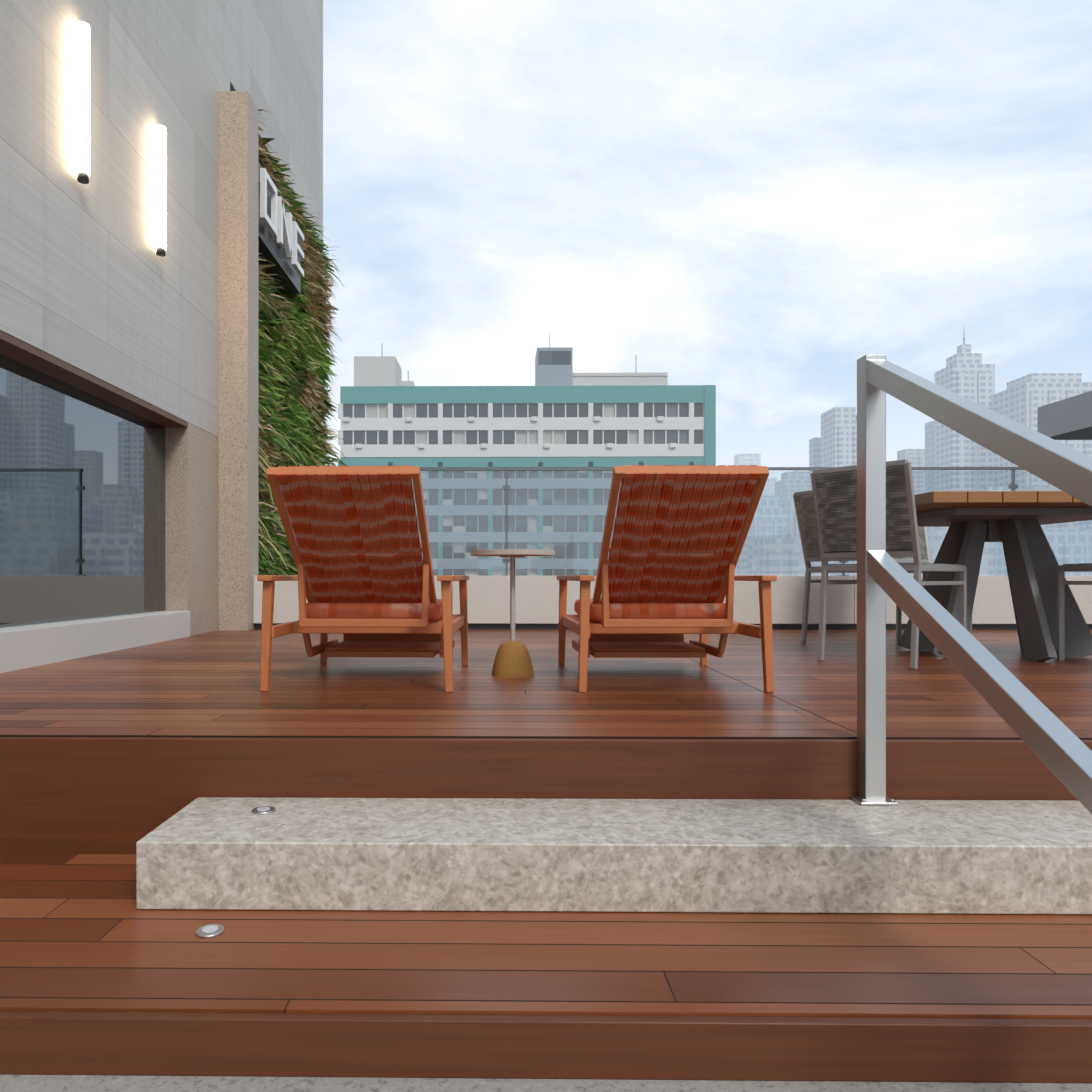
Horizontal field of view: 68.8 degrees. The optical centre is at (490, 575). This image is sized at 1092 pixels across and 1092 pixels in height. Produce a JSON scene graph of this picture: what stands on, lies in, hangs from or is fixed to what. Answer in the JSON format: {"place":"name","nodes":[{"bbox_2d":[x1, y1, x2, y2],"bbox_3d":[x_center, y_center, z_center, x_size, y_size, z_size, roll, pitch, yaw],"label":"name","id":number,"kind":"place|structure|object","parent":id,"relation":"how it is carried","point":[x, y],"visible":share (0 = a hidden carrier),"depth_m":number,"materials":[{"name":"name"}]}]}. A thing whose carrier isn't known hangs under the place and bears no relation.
{"place":"outdoors","nodes":[
{"label":"outdoors","id":0,"kind":"place"},
{"bbox_2d":[0,0,322,436],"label":"wall","id":1,"kind":"structure","parent":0,"point":[92,283],"depth_m":4.56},
{"bbox_2d":[72,21,89,183],"bbox_3d":[-2.001,-2.314,3.892,0.070,0.765,0.060,0,0,1],"label":"wall lamp","id":2,"kind":"object","parent":1,"relation":"attached to","point":[81,100],"visible":1,"depth_m":3.87,"materials":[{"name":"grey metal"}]},
{"bbox_2d":[0,330,187,426],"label":"window frame","id":3,"kind":"object","parent":1,"relation":"attached to","point":[20,351],"depth_m":4.03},
{"bbox_2d":[0,611,189,672],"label":"curb","id":4,"kind":"structure","parent":1,"relation":"attached to","point":[26,646],"depth_m":3.96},
{"bbox_2d":[0,354,164,627],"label":"window glazing","id":5,"kind":"structure","parent":4,"relation":"on","point":[82,504],"depth_m":4.17,"materials":[{"name":"clear glass"}]},
{"bbox_2d":[152,125,165,256],"bbox_3d":[-1.990,-2.314,4.782,0.070,0.765,0.060,0,0,1],"label":"wall lamp","id":6,"kind":"object","parent":1,"relation":"attached to","point":[159,189],"visible":1,"depth_m":4.75,"materials":[{"name":"white glass"}]},
{"bbox_2d":[260,274,279,294],"bbox_3d":[-2.156,-1.707,7.725,0.100,4.220,3.200,0,0,1],"label":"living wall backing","id":7,"kind":"object","parent":1,"relation":"attached to","point":[276,293],"depth_m":7.63,"materials":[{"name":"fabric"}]},
{"bbox_2d":[258,109,351,574],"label":"living wall plants","id":8,"kind":"object","parent":1,"relation":"attached to","point":[294,370],"visible":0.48,"depth_m":7.63,"materials":[{"name":"green plant"}]},
{"bbox_2d":[258,161,303,293],"bbox_3d":[-1.959,-3.097,7.102,0.290,0.600,1.560,0,0,1],"label":"sign","id":9,"kind":"object","parent":8,"relation":"attached to","point":[280,237],"visible":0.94,"depth_m":7.04,"materials":[{"name":"white metal"}]},
{"bbox_2d":[165,422,217,635],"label":"pillar","id":10,"kind":"structure","parent":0,"point":[191,518],"depth_m":5.38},
{"bbox_2d":[0,1074,1091,1091],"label":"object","id":11,"kind":"object","parent":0,"point":[70,1083],"depth_m":1.23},
{"bbox_2d":[0,1011,1091,1082],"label":"deck fascia","id":12,"kind":"structure","parent":11,"relation":"on","point":[915,1049],"depth_m":1.24,"materials":[{"name":"brown wood"}]},
{"bbox_2d":[0,854,1091,1018],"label":"deck","id":13,"kind":"structure","parent":12,"relation":"on","point":[80,932],"depth_m":1.44,"materials":[{"name":"brown wood"}]},
{"bbox_2d":[195,924,224,937],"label":"recessed floor light","id":14,"kind":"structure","parent":13,"relation":"on","point":[209,930],"depth_m":1.54,"materials":[{"name":"metal"}]},
{"bbox_2d":[0,737,1091,853],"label":"deck fascia","id":15,"kind":"structure","parent":13,"relation":"on","point":[91,795],"depth_m":1.98,"materials":[{"name":"brown wood"}]},
{"bbox_2d":[0,629,856,738],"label":"deck","id":16,"kind":"structure","parent":15,"relation":"on","point":[204,685],"depth_m":2.63,"materials":[{"name":"brown wood"}]},
{"bbox_2d":[218,91,257,630],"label":"pillar","id":17,"kind":"structure","parent":16,"relation":"on","point":[237,341],"depth_m":5.86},
{"bbox_2d":[257,465,469,692],"bbox_3d":[-0.454,0.024,3.081,0.676,0.759,1.083,0,0,2],"label":"lounge chair","id":18,"kind":"object","parent":16,"relation":"on","point":[358,587],"visible":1,"depth_m":2.83,"materials":[{"name":"wood"}]},
{"bbox_2d":[471,549,554,677],"bbox_3d":[0.090,0.150,3.235,0.344,0.506,0.344,0,0,1],"label":"side table","id":19,"kind":"object","parent":16,"relation":"on","point":[512,659],"visible":1,"depth_m":3.18,"materials":[{"name":"gold metal"}]},
{"bbox_2d":[557,465,776,692],"bbox_3d":[0.640,0.024,3.066,0.676,0.759,1.083,0,0,0],"label":"lounge chair","id":20,"kind":"object","parent":16,"relation":"on","point":[666,577],"visible":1,"depth_m":2.82,"materials":[{"name":"wood"}]},
{"bbox_2d":[254,623,1091,629],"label":"parapet plinth","id":21,"kind":"structure","parent":16,"relation":"on","point":[774,626],"depth_m":5.96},
{"bbox_2d":[253,576,1091,623],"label":"parapet stone","id":22,"kind":"object","parent":21,"relation":"on","point":[536,599],"visible":0.33,"depth_m":5.93,"materials":[{"name":"beige stone"}]},
{"bbox_2d":[407,471,1091,573],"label":"glass balustrade","id":23,"kind":"object","parent":22,"relation":"on","point":[616,510],"visible":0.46,"depth_m":6.07,"materials":[{"name":"clear glass"}]},
{"bbox_2d":[684,630,1091,739],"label":"deck","id":24,"kind":"structure","parent":15,"relation":"on","point":[935,695],"depth_m":3.03,"materials":[{"name":"brown wood"}]},
{"bbox_2d":[793,490,928,642],"bbox_3d":[2.158,-0.047,4.649,0.574,0.903,0.454,0,0,-21],"label":"dining chair","id":25,"kind":"object","parent":24,"relation":"on","point":[805,511],"visible":0.31,"depth_m":4.72,"materials":[{"name":"grey metal"}]},
{"bbox_2d":[810,459,966,668],"bbox_3d":[1.873,-0.047,3.741,0.574,0.903,0.454,0,0,-37],"label":"dining chair","id":26,"kind":"object","parent":24,"relation":"on","point":[834,489],"visible":0.77,"depth_m":3.64,"materials":[{"name":"grey wicker"}]},
{"bbox_2d":[886,527,971,641],"bbox_3d":[2.731,-0.047,5.161,0.454,0.903,0.574,0,0,1],"label":"dining chair","id":27,"kind":"object","parent":24,"relation":"on","point":[924,543],"visible":0.1,"depth_m":5.34,"materials":[{"name":"grey"}]},
{"bbox_2d":[898,491,1091,660],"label":"dining table","id":28,"kind":"object","parent":24,"relation":"on","point":[1011,521],"visible":0.73,"depth_m":3.92,"materials":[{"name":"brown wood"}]},
{"bbox_2d":[1057,563,1091,660],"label":"dining chair","id":29,"kind":"object","parent":24,"relation":"on","point":[1064,568],"visible":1,"depth_m":3.76,"materials":[{"name":"grey metal"}]},
{"bbox_3d":[9.084,0.401,-0.022,0.240,0.805,12.200,0,0,1],"label":"parapet","id":30,"kind":"object","parent":15,"relation":"on","visible":0},
{"bbox_2d":[420,467,1023,575],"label":"balustrade posts","id":31,"kind":"object","parent":30,"relation":"on","point":[1013,486],"visible":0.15,"depth_m":6.05,"materials":[{"name":"grey metal"}]},
{"bbox_2d":[136,797,1091,913],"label":"stone step","id":32,"kind":"object","parent":13,"relation":"on","point":[718,855],"visible":1,"depth_m":1.64,"materials":[{"name":"grey stone"}]},
{"bbox_2d":[251,806,275,813],"bbox_3d":[-0.532,0.548,1.863,0.056,0.006,0.056,0,0,1],"label":"step light","id":33,"kind":"object","parent":32,"relation":"on","point":[264,810],"visible":1,"depth_m":1.85,"materials":[{"name":"metal"}]},
{"bbox_2d":[850,354,1091,813],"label":"handrail","id":34,"kind":"object","parent":32,"relation":"on","point":[1055,744],"visible":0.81,"depth_m":1.67,"materials":[{"name":"silver metal"}]},
{"bbox_2d":[321,0,1091,480],"label":"sky","id":35,"kind":"structure","parent":0,"point":[755,201],"materials":[{"name":"white"}]},
{"bbox_2d":[734,534,747,574],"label":"skyline tower","id":36,"kind":"structure","parent":0,"point":[742,564],"depth_m":322.82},
{"bbox_2d":[734,454,760,465],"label":"skyline tower","id":37,"kind":"structure","parent":0,"point":[747,459],"depth_m":551.67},
{"bbox_2d":[748,495,785,574],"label":"skyline tower","id":38,"kind":"structure","parent":0,"point":[757,527],"depth_m":294.17,"materials":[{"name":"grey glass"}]},
{"bbox_2d":[762,478,776,494],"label":"skyline tower","id":39,"kind":"structure","parent":0,"point":[768,489],"depth_m":591.98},
{"bbox_2d":[752,538,805,575],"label":"skyline tower","id":40,"kind":"structure","parent":0,"point":[772,548],"depth_m":214.25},
{"bbox_2d":[775,472,808,507],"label":"skyline tower","id":41,"kind":"structure","parent":0,"point":[790,482],"depth_m":509.49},
{"bbox_2d":[781,499,821,575],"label":"skyline tower","id":42,"kind":"structure","parent":0,"point":[789,526],"depth_m":302.86,"materials":[{"name":"grey"}]},
{"bbox_2d":[809,438,820,489],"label":"skyline tower","id":43,"kind":"structure","parent":0,"point":[814,452],"depth_m":444.05,"materials":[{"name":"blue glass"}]},
{"bbox_2d":[828,561,834,575],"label":"skyline tower","id":44,"kind":"structure","parent":0,"point":[831,574],"depth_m":274.57,"materials":[{"name":"grey"}]},
{"bbox_2d":[821,407,856,466],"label":"skyline tower","id":45,"kind":"structure","parent":0,"point":[838,436],"depth_m":418.16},
{"bbox_2d":[835,559,907,575],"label":"skyline tower","id":46,"kind":"structure","parent":0,"point":[849,574],"depth_m":224.44,"materials":[{"name":"grey"}]},
{"bbox_2d":[897,449,924,494],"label":"skyline tower","id":47,"kind":"structure","parent":0,"point":[915,457],"depth_m":510.84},
{"bbox_2d":[925,421,934,492],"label":"skyline tower","id":48,"kind":"structure","parent":0,"point":[930,444],"depth_m":425.78,"materials":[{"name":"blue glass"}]},
{"bbox_2d":[908,527,993,575],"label":"skyline tower","id":49,"kind":"structure","parent":0,"point":[934,553],"depth_m":202.32,"materials":[{"name":"grey"}]},
{"bbox_2d":[975,487,1009,490],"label":"skyline tower","id":50,"kind":"structure","parent":0,"point":[997,489],"depth_m":312.86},
{"bbox_2d":[994,529,1090,575],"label":"skyline tower","id":51,"kind":"structure","parent":0,"point":[1067,555],"depth_m":230.10,"materials":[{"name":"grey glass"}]},
{"bbox_2d":[1010,486,1078,528],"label":"skyline tower","id":52,"kind":"structure","parent":0,"point":[1064,525],"depth_m":290.71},
{"bbox_2d":[1037,391,1091,439],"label":"canopy","id":53,"kind":"object","parent":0,"point":[1070,418],"visible":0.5,"depth_m":11.25,"materials":[{"name":"metal"}]},
{"bbox_2d":[1079,520,1091,575],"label":"skyline tower","id":54,"kind":"structure","parent":0,"point":[1085,525],"depth_m":299.39,"materials":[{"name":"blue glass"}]},
{"bbox_3d":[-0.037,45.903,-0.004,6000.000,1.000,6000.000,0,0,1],"label":"city ground","id":55,"kind":"structure","parent":0,"visible":0},
{"bbox_2d":[338,334,715,575],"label":"teal office block","id":56,"kind":"structure","parent":55,"relation":"on","point":[560,414],"depth_m":92.12,"materials":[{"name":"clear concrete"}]},
{"bbox_2d":[793,470,808,471],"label":"skyline tower","id":57,"kind":"structure","parent":55,"relation":"on","point":[800,470],"depth_m":670.44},
{"bbox_2d":[941,490,983,490],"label":"skyline tower","id":58,"kind":"structure","parent":55,"relation":"on","point":[963,490],"depth_m":281.91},
{"bbox_2d":[935,330,994,490],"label":"skyline tower","id":59,"kind":"structure","parent":55,"relation":"on","point":[967,373],"depth_m":388.79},
{"bbox_2d":[993,373,1091,487],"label":"skyline tower","id":60,"kind":"structure","parent":55,"relation":"on","point":[1021,400],"depth_m":365.97,"materials":[{"name":"grey concrete"}]}
]}

